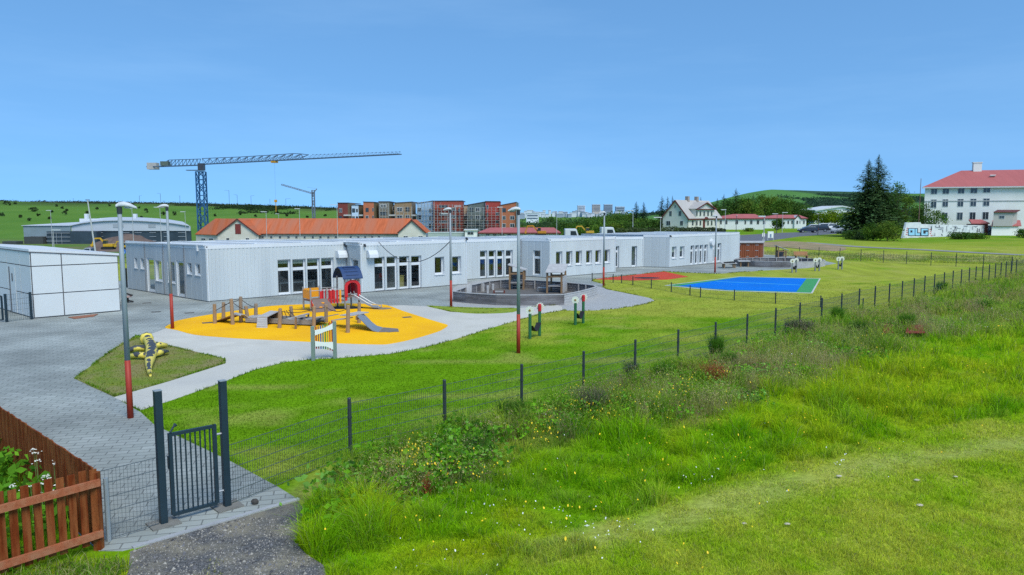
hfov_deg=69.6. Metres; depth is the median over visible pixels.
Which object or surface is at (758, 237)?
road
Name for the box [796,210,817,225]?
broadleaf tree
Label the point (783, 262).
sandpit
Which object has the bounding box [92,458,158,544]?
side fence panel
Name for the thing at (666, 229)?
hedge
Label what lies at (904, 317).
grass tuft
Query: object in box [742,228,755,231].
bush
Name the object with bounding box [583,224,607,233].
shrub tree
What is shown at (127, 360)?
lamp post
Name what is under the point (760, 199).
broadleaf tree
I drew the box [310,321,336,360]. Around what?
rainbow panel
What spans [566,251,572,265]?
window
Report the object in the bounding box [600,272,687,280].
red rubber ground
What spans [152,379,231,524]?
entrance gate
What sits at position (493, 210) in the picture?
apartment block
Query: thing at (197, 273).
window
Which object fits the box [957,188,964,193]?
window
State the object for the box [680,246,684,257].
window
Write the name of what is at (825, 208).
white hall
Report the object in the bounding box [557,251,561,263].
window
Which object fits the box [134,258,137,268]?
window
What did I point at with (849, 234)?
bush
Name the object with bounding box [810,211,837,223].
broadleaf tree
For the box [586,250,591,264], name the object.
window
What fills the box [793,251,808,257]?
wooden bench
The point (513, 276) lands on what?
sandpit playhouse
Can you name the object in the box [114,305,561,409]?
concrete path
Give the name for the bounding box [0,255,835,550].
paved yard
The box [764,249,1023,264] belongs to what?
rough grass
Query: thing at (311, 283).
classroom table
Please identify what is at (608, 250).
window
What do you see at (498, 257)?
window
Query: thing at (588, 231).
excavator
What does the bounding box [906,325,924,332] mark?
plant
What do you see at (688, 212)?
gabled house
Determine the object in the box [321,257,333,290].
window
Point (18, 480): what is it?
bed grass
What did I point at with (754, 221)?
annex building
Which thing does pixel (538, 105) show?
sky
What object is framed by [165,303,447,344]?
yellow rubber ground
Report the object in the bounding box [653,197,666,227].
spruce tree
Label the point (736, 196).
spruce tree
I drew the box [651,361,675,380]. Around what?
grass tuft
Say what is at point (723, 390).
seeding grass
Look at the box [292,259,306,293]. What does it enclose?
window
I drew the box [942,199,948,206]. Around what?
window
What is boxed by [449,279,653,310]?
gravel bed
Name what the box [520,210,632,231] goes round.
valley wood
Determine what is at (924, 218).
broadleaf tree
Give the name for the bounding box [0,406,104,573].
picket fence
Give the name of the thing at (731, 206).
broadleaf tree
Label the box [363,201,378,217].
apartment block
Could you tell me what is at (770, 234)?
sign board
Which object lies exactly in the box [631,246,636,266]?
door
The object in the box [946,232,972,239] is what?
bush
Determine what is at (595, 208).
town building
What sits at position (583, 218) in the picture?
shrub tree
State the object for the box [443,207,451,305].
lamp post
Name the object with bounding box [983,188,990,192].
window
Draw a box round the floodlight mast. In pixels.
[87,200,95,250]
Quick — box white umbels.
[9,448,55,492]
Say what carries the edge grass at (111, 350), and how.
on the ground at (866, 276)
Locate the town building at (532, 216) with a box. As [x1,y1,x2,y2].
[526,213,538,222]
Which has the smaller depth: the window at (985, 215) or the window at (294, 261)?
the window at (294, 261)
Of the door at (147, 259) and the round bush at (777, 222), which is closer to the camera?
the door at (147, 259)
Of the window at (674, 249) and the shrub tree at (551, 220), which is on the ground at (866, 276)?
the shrub tree at (551, 220)
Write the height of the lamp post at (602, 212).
4.959 m
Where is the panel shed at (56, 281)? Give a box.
[0,244,119,318]
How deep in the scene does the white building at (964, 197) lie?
166.27 m
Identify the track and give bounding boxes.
[808,242,1023,254]
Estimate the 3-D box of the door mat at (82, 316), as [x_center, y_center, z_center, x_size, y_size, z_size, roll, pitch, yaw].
[-19.724,1.335,34.198,0.769,0.020,1.421,4,7,34]
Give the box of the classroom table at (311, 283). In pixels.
[278,280,315,291]
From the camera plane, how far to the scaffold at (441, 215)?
284.39 m
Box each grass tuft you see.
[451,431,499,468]
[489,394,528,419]
[569,383,609,416]
[619,359,639,377]
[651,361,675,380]
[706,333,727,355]
[717,349,739,365]
[778,317,815,336]
[826,305,848,320]
[845,318,872,334]
[895,311,917,328]
[935,281,947,290]
[972,298,1002,311]
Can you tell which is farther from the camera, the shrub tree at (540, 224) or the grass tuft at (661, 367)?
the shrub tree at (540, 224)
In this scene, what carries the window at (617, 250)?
in the school building at (215, 270)
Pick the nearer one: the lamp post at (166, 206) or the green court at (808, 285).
the lamp post at (166, 206)
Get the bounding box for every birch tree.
[886,181,915,235]
[900,195,918,229]
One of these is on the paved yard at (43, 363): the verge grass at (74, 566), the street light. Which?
the street light
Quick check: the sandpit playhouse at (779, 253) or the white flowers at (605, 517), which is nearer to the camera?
the white flowers at (605, 517)
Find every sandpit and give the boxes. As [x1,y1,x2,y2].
[453,280,597,305]
[734,257,825,267]
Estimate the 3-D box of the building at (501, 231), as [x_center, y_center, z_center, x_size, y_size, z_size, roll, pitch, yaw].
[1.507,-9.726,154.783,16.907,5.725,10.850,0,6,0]
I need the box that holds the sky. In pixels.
[0,0,1023,213]
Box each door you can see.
[8,267,17,312]
[146,258,154,291]
[176,260,184,296]
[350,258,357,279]
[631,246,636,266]
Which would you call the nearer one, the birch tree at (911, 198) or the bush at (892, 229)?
the bush at (892, 229)
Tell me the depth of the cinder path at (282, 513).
10.48 m
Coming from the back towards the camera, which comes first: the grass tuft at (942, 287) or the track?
the track
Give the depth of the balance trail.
31.58 m
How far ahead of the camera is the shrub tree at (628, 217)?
248.69 m
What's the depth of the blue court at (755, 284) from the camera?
49.39 m
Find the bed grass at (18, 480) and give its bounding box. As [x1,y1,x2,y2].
[0,451,69,573]
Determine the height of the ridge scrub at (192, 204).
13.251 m
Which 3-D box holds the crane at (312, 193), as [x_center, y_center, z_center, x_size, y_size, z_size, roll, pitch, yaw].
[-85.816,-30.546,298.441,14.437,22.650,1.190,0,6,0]
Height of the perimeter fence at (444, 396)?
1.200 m
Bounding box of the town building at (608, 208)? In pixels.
[603,204,612,215]
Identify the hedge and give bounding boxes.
[616,226,678,232]
[676,227,725,231]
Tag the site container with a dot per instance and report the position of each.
(437, 234)
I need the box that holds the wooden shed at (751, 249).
[739,241,764,257]
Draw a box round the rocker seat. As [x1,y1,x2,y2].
[121,293,133,302]
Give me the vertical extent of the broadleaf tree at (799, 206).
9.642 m
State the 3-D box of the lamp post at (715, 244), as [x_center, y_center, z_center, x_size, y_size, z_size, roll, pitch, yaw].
[16.199,-3.487,59.173,0.429,4.700,0.204,1,6,10]
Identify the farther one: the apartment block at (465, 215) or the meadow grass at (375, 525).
the apartment block at (465, 215)
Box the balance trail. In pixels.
[213,296,382,332]
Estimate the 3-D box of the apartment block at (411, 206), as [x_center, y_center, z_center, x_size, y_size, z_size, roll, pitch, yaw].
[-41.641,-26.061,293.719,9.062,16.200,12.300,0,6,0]
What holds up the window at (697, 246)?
in the school building at (215, 270)
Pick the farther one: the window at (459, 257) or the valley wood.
the valley wood
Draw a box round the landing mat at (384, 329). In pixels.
[379,327,398,331]
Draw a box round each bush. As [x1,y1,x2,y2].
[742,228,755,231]
[769,218,784,229]
[841,230,859,238]
[853,229,869,239]
[859,222,886,240]
[873,221,904,240]
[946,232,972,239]
[968,232,989,238]
[1013,228,1023,237]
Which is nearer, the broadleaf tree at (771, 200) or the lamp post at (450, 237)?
the lamp post at (450, 237)
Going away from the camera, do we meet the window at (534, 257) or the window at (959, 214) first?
the window at (534, 257)
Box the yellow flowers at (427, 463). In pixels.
[324,320,1001,567]
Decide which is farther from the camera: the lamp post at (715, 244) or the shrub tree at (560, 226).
the shrub tree at (560, 226)
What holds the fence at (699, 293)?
on the ground at (866, 276)
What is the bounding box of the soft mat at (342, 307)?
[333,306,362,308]
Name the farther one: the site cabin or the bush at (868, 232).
the bush at (868, 232)
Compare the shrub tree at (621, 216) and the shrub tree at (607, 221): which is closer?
the shrub tree at (607, 221)
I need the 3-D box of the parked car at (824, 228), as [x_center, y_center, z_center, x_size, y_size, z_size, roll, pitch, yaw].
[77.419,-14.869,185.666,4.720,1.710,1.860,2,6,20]
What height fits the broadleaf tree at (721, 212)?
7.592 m
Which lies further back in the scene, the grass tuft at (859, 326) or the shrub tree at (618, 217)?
the shrub tree at (618, 217)
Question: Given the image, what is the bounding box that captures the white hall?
[808,206,854,223]
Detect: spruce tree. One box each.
[629,201,642,221]
[639,202,648,219]
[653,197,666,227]
[732,189,741,213]
[832,160,900,234]
[838,155,917,235]
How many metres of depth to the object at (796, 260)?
59.42 m
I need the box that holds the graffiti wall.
[901,222,991,237]
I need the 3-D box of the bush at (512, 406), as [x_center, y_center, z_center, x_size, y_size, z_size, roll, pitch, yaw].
[-0.021,2.780,17.147,1.140,0.610,1.118,0,6,0]
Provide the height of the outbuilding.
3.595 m
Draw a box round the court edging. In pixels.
[665,276,820,292]
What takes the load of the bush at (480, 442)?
on the ground at (866, 276)
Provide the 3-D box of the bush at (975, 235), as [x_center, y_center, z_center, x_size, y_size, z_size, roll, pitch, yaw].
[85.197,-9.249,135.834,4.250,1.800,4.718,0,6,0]
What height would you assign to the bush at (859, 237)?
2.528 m
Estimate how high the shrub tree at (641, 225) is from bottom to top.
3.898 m
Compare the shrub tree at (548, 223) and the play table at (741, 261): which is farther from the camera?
the shrub tree at (548, 223)
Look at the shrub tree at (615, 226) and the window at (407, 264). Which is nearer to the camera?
the window at (407, 264)
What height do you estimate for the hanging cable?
1.362 m
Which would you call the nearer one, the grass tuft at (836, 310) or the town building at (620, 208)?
the grass tuft at (836, 310)
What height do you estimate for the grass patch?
0.250 m
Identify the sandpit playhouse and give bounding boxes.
[508,263,526,289]
[545,264,567,292]
[774,245,787,257]
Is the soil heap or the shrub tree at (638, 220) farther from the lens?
the shrub tree at (638, 220)
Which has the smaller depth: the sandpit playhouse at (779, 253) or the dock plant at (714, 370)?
the dock plant at (714, 370)
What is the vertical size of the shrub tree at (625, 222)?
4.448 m
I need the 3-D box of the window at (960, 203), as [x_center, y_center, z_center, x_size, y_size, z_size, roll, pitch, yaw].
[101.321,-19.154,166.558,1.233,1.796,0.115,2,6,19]
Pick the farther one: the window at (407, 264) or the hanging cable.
the window at (407, 264)
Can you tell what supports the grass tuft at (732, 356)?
on the ground at (866, 276)
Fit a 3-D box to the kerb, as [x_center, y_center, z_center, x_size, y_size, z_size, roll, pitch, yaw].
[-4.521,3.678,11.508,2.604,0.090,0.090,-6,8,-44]
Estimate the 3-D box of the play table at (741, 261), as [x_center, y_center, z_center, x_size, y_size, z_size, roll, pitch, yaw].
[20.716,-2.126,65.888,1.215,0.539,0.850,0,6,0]
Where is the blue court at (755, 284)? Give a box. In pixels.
[682,277,805,291]
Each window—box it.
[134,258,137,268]
[140,258,144,269]
[155,260,162,281]
[187,263,191,274]
[194,263,200,275]
[277,259,291,294]
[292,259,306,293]
[307,258,320,289]
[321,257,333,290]
[374,257,384,290]
[386,256,397,289]
[399,256,409,288]
[411,255,421,287]
[435,257,444,274]
[452,256,460,273]
[480,250,486,277]
[489,250,495,277]
[497,250,503,276]
[506,250,512,275]
[533,250,539,274]
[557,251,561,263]
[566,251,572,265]
[576,251,582,264]
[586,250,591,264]
[595,250,601,263]
[605,249,610,262]
[616,246,618,266]
[672,246,676,258]
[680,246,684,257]
[690,245,693,264]
[695,245,698,263]
[699,245,703,263]
[704,244,707,262]
[717,243,720,261]
[930,199,936,207]
[931,189,937,193]
[942,188,949,193]
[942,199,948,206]
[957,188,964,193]
[957,199,963,206]
[957,212,962,219]
[969,212,975,218]
[970,188,977,193]
[970,198,976,205]
[982,212,988,219]
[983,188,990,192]
[983,198,989,205]
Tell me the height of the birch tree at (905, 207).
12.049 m
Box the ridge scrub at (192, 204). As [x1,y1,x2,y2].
[0,199,337,209]
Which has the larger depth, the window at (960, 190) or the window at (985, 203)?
the window at (960, 190)
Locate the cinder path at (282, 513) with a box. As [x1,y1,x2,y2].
[127,501,325,574]
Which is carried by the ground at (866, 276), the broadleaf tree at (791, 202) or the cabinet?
the broadleaf tree at (791, 202)
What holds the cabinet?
on the school building at (215, 270)
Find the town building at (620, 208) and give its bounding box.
[615,206,624,211]
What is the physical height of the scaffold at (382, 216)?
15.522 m
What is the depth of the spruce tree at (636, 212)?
238.45 m
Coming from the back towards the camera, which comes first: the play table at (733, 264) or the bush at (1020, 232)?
the bush at (1020, 232)
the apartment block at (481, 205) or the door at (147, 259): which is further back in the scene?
the apartment block at (481, 205)
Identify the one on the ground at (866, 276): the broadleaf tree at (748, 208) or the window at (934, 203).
the broadleaf tree at (748, 208)
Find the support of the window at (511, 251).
in the school building at (215, 270)
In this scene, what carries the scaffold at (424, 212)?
on the ground at (866, 276)
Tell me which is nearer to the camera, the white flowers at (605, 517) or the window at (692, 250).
the white flowers at (605, 517)
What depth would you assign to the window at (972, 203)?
165.68 m
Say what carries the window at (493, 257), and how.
in the school building at (215, 270)
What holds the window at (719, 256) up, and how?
in the school building at (215, 270)
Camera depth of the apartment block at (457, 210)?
285.65 m
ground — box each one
[0,190,1023,574]
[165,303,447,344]
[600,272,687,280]
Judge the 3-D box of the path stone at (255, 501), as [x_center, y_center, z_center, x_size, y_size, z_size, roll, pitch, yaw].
[-4.249,3.539,12.183,0.120,0.108,0.087,-2,6,-17]
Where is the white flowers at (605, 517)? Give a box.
[395,326,987,567]
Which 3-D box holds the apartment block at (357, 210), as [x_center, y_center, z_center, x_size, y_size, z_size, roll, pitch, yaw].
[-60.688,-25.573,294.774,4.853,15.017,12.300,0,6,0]
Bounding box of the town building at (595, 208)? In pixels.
[592,204,600,213]
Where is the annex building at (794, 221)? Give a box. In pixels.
[764,215,807,227]
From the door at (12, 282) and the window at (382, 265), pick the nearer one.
the door at (12, 282)
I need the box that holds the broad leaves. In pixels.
[279,295,1020,540]
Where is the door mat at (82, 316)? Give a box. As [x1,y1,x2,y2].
[68,314,97,318]
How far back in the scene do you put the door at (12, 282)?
35.25 m
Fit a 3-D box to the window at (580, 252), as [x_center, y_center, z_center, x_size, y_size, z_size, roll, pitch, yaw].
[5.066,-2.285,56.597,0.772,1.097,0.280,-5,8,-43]
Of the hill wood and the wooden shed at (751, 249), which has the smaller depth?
the wooden shed at (751, 249)
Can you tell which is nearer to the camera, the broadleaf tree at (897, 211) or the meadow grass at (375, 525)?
the meadow grass at (375, 525)
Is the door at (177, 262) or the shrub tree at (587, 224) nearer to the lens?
the door at (177, 262)
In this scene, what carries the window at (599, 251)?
in the school building at (215, 270)
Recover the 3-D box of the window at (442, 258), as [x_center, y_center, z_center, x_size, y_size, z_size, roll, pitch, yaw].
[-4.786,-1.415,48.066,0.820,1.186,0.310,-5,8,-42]
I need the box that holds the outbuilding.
[991,220,1020,235]
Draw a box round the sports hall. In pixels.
[2,214,191,243]
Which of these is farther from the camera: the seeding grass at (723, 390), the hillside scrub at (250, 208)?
the hillside scrub at (250, 208)
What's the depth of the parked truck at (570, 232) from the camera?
120.50 m
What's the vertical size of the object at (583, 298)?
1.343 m
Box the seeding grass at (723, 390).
[274,272,1023,522]
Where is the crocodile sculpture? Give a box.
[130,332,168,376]
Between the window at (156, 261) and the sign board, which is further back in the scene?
the sign board
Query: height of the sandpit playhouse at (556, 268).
1.710 m
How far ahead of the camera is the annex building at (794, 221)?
227.14 m
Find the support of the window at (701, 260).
in the school building at (215, 270)
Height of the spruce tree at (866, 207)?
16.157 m
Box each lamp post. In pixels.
[115,201,136,418]
[157,204,173,328]
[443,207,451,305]
[508,207,520,352]
[599,211,605,285]
[712,215,716,272]
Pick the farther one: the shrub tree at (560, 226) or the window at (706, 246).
the shrub tree at (560, 226)
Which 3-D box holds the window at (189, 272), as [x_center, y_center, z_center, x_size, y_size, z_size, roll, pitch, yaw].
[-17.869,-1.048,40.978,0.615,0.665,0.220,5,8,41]
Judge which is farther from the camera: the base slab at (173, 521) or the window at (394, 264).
the window at (394, 264)
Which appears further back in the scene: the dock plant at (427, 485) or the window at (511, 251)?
the window at (511, 251)
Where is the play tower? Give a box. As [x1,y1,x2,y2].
[302,266,381,312]
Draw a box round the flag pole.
[918,184,920,221]
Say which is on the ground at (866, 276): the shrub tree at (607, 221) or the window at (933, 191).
the shrub tree at (607, 221)
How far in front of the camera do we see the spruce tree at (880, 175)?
147.76 m
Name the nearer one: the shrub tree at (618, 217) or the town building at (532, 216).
the shrub tree at (618, 217)
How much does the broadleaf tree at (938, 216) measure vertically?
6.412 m
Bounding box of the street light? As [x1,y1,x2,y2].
[758,216,765,254]
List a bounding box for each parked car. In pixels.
[83,248,105,251]
[797,226,818,232]
[816,225,829,231]
[831,225,841,232]
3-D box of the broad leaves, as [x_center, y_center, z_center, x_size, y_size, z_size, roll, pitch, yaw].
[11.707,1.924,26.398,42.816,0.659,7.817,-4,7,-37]
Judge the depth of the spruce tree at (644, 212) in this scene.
240.66 m
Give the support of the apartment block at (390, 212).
on the ground at (866, 276)
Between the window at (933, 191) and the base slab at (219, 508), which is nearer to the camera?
the base slab at (219, 508)
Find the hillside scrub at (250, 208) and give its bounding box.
[210,203,330,213]
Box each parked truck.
[564,229,577,234]
[600,227,614,232]
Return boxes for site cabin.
[464,229,477,236]
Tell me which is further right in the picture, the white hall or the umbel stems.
the white hall
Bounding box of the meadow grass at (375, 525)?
[277,269,1023,574]
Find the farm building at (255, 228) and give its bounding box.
[195,218,430,240]
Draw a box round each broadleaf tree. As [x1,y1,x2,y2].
[716,206,730,215]
[720,199,742,214]
[732,200,764,215]
[735,195,757,213]
[749,193,774,213]
[759,195,786,215]
[764,199,795,215]
[775,197,803,214]
[786,202,811,223]
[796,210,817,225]
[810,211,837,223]
[817,210,851,223]
[882,200,907,227]
[908,202,937,223]
[926,208,952,224]
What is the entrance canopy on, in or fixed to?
on the ground at (866, 276)
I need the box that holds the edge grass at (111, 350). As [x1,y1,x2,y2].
[75,270,762,482]
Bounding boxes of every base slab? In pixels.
[146,516,181,531]
[211,499,243,512]
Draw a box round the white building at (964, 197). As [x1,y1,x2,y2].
[922,162,1023,234]
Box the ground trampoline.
[636,277,657,278]
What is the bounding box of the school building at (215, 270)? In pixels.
[124,231,739,301]
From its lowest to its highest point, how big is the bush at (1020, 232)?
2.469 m
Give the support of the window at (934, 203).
in the white building at (964, 197)
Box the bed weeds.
[0,446,69,569]
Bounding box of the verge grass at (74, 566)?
[0,549,223,574]
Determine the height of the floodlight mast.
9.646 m
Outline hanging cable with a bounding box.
[379,242,448,261]
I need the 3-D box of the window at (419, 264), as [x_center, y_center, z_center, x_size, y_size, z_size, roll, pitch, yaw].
[-6.140,-1.017,46.899,0.780,2.042,0.234,-5,8,-42]
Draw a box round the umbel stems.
[15,453,65,532]
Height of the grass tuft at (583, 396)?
0.764 m
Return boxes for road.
[740,231,842,240]
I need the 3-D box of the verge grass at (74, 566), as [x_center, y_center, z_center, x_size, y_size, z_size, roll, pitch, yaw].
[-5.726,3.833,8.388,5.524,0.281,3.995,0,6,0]
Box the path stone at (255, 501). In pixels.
[251,498,258,504]
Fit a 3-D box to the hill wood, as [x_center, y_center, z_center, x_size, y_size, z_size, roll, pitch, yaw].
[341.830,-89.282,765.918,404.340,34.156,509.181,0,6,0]
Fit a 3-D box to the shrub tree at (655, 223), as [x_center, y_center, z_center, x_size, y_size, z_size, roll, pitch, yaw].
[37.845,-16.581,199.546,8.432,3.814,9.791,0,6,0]
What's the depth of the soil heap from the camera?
162.26 m
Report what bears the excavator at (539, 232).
on the ground at (866, 276)
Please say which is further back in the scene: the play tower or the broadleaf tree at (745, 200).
the broadleaf tree at (745, 200)
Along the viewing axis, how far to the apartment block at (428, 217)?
286.60 m
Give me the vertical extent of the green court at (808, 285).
0.250 m
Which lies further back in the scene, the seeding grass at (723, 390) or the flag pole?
the flag pole
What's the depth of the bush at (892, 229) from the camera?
124.66 m
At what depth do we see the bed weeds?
11.92 m
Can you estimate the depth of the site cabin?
117.70 m
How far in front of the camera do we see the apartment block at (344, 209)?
288.51 m
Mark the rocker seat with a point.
(128, 296)
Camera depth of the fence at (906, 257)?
69.38 m
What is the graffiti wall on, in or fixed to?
on the ground at (866, 276)
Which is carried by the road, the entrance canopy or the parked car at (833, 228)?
the parked car at (833, 228)
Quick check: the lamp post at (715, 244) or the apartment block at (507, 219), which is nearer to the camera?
the lamp post at (715, 244)
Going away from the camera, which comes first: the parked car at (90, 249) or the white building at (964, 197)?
the parked car at (90, 249)
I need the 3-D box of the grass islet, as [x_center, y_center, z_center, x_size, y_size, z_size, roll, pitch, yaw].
[-2.219,1.226,36.542,5.026,0.250,2.437,1,6,12]
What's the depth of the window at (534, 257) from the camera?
55.25 m
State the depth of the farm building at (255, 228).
188.03 m
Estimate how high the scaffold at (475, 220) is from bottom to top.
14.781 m
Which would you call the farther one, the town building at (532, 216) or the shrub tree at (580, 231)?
the town building at (532, 216)
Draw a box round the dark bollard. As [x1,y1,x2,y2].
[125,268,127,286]
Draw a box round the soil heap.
[87,234,154,251]
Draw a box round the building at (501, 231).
[478,227,560,236]
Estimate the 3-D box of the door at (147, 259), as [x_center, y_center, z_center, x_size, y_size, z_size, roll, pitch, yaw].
[-21.682,-0.759,44.370,1.025,2.039,0.122,5,8,41]
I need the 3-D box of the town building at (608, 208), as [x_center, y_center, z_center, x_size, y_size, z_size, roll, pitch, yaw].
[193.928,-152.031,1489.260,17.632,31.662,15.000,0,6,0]
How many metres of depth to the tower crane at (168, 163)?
232.42 m
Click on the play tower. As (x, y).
(352, 287)
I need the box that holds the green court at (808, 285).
[670,277,818,292]
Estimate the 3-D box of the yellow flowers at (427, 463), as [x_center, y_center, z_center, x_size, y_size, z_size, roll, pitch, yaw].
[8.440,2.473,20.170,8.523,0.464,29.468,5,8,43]
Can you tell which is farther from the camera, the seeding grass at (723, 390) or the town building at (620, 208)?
the town building at (620, 208)
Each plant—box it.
[420,472,433,495]
[694,359,729,384]
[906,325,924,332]
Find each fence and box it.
[0,292,32,321]
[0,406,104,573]
[230,260,1023,502]
[592,273,863,308]
[762,247,1012,269]
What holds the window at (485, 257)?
in the school building at (215, 270)
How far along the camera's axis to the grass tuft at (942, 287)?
44.92 m
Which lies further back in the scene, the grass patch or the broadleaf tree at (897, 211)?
the broadleaf tree at (897, 211)
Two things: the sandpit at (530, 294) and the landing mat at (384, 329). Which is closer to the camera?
the landing mat at (384, 329)
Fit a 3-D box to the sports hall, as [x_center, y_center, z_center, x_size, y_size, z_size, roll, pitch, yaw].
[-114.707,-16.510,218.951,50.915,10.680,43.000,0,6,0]
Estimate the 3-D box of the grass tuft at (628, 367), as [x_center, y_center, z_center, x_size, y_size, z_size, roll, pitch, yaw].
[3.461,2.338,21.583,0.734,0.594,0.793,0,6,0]
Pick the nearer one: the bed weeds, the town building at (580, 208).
the bed weeds
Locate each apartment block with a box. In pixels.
[337,202,359,217]
[351,204,363,217]
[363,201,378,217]
[378,201,394,217]
[394,201,418,219]
[416,200,432,236]
[433,200,464,231]
[464,205,467,236]
[468,201,485,236]
[485,201,500,227]
[499,202,518,226]
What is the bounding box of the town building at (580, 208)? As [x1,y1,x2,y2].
[577,205,585,216]
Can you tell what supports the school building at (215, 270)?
on the ground at (866, 276)
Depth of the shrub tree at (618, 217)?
257.75 m
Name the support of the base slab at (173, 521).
on the paved yard at (43, 363)
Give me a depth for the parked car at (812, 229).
177.19 m
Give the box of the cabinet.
[399,275,404,286]
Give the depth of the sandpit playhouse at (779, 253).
73.35 m
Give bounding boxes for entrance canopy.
[966,219,989,234]
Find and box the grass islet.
[429,305,516,313]
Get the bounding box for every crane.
[146,151,401,231]
[281,184,316,217]
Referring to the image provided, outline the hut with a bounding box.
[993,210,1019,225]
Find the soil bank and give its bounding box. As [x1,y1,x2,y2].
[764,241,845,250]
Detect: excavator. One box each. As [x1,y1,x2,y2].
[90,238,115,249]
[524,225,545,234]
[576,226,593,233]
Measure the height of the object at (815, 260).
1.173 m
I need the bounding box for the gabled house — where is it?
[661,196,722,230]
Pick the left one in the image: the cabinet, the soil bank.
the cabinet
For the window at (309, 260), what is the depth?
44.35 m
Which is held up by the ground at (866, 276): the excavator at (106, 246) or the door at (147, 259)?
the excavator at (106, 246)
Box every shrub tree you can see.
[523,221,549,226]
[535,218,558,228]
[537,216,567,230]
[548,220,573,234]
[558,222,585,234]
[567,220,601,232]
[577,216,608,224]
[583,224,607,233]
[587,215,616,223]
[600,214,625,224]
[603,223,624,232]
[608,221,630,230]
[612,213,630,221]
[618,222,651,231]
[619,215,637,222]
[628,218,662,228]
[637,219,662,230]
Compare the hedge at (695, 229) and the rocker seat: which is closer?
the rocker seat
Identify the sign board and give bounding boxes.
[767,231,773,239]
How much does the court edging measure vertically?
0.250 m
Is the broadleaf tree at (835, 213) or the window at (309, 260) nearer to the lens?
the window at (309, 260)
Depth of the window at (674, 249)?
65.55 m
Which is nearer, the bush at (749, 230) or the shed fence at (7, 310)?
the shed fence at (7, 310)
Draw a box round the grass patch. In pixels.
[74,339,225,396]
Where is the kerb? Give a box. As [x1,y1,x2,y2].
[132,497,299,548]
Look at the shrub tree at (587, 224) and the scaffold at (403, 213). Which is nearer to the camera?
the shrub tree at (587, 224)
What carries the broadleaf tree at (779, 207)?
on the ground at (866, 276)
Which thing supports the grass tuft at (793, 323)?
on the ground at (866, 276)
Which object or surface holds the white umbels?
attached to the umbel stems
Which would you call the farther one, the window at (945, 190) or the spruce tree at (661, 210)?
the spruce tree at (661, 210)
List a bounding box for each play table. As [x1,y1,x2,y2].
[720,262,736,267]
[737,260,750,266]
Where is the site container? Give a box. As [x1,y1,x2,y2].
[428,232,464,236]
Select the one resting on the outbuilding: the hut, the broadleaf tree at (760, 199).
the hut
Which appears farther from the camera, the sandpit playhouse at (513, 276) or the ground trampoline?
the ground trampoline
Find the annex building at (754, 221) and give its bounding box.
[720,214,765,229]
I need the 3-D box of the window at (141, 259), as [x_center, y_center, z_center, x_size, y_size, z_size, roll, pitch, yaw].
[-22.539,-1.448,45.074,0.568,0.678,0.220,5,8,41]
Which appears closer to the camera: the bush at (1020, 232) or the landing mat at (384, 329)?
the landing mat at (384, 329)
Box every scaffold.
[379,203,388,217]
[395,205,411,217]
[418,200,434,231]
[434,204,463,231]
[463,207,499,231]
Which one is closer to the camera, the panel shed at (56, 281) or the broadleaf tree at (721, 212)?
the panel shed at (56, 281)
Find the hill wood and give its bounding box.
[635,192,924,216]

